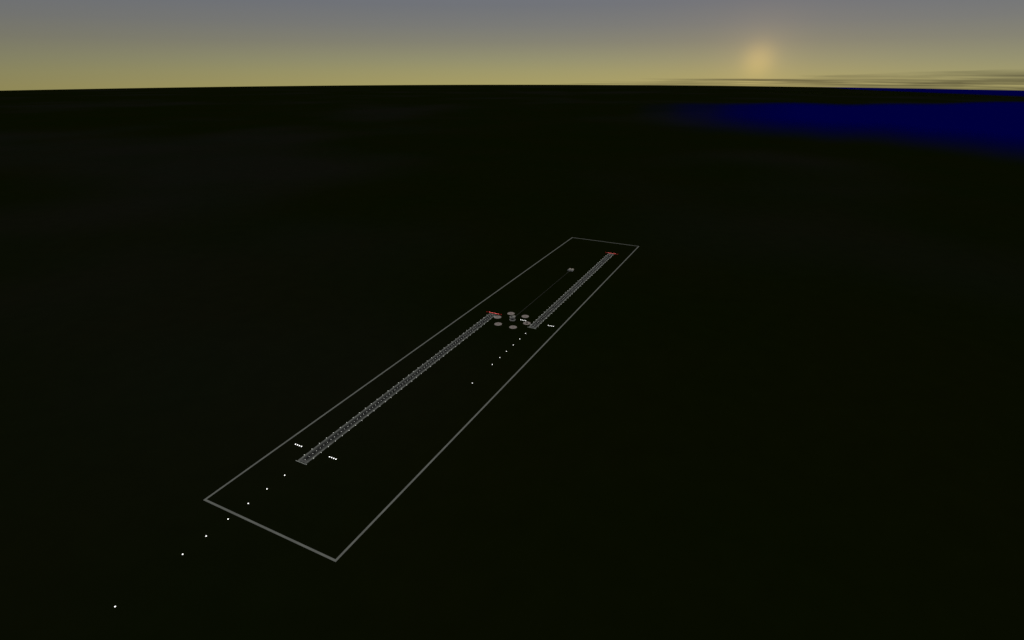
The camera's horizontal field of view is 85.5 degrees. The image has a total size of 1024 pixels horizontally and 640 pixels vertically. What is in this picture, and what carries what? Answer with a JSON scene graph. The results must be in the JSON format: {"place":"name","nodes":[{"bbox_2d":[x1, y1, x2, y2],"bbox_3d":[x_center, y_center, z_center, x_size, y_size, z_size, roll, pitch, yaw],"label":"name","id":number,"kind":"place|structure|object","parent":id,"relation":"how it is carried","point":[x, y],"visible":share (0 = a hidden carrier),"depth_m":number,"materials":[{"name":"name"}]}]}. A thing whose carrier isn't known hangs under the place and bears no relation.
{"place":"outdoors","nodes":[
{"label":"outdoors","id":0,"kind":"place"},
{"bbox_2d":[204,237,638,561],"bbox_3d":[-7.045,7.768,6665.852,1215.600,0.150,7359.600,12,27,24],"label":"perimeter road","id":1,"kind":"structure","parent":0,"point":[316,551],"depth_m":4367.65,"materials":[{"name":"asphalt"}]},
{"bbox_2d":[0,85,1023,639],"bbox_3d":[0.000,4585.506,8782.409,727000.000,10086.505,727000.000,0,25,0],"label":"ground","id":2,"kind":"structure","parent":0,"point":[766,383],"depth_m":5629.29,"materials":[{"name":"black"}]},
{"bbox_2d":[297,313,495,463],"bbox_3d":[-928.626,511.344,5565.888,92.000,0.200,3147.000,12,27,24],"label":"runway","id":3,"kind":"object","parent":2,"relation":"on","point":[310,455],"visible":1,"depth_m":5134.70,"materials":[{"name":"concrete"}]},
{"bbox_2d":[529,253,613,328],"bbox_3d":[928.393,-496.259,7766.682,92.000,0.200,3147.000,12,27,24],"label":"runway","id":4,"kind":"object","parent":2,"relation":"on","point":[535,324],"visible":1,"depth_m":7461.88,"materials":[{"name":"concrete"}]},
{"bbox_2d":[0,0,1023,90],"label":"sky","id":5,"kind":"structure","parent":0,"point":[45,44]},
{"bbox_2d":[723,102,1023,146],"bbox_3d":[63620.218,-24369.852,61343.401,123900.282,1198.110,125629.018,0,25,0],"label":"sea","id":6,"kind":"structure","parent":0,"point":[1001,123],"depth_m":33579.20,"materials":[{"name":"blue liquid"}]},
{"bbox_2d":[782,86,1023,95],"bbox_3d":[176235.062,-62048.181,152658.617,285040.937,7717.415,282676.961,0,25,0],"label":"ocean","id":7,"kind":"structure","parent":0,"point":[996,92],"depth_m":96213.75,"materials":[{"name":"blue liquid"}]}
]}

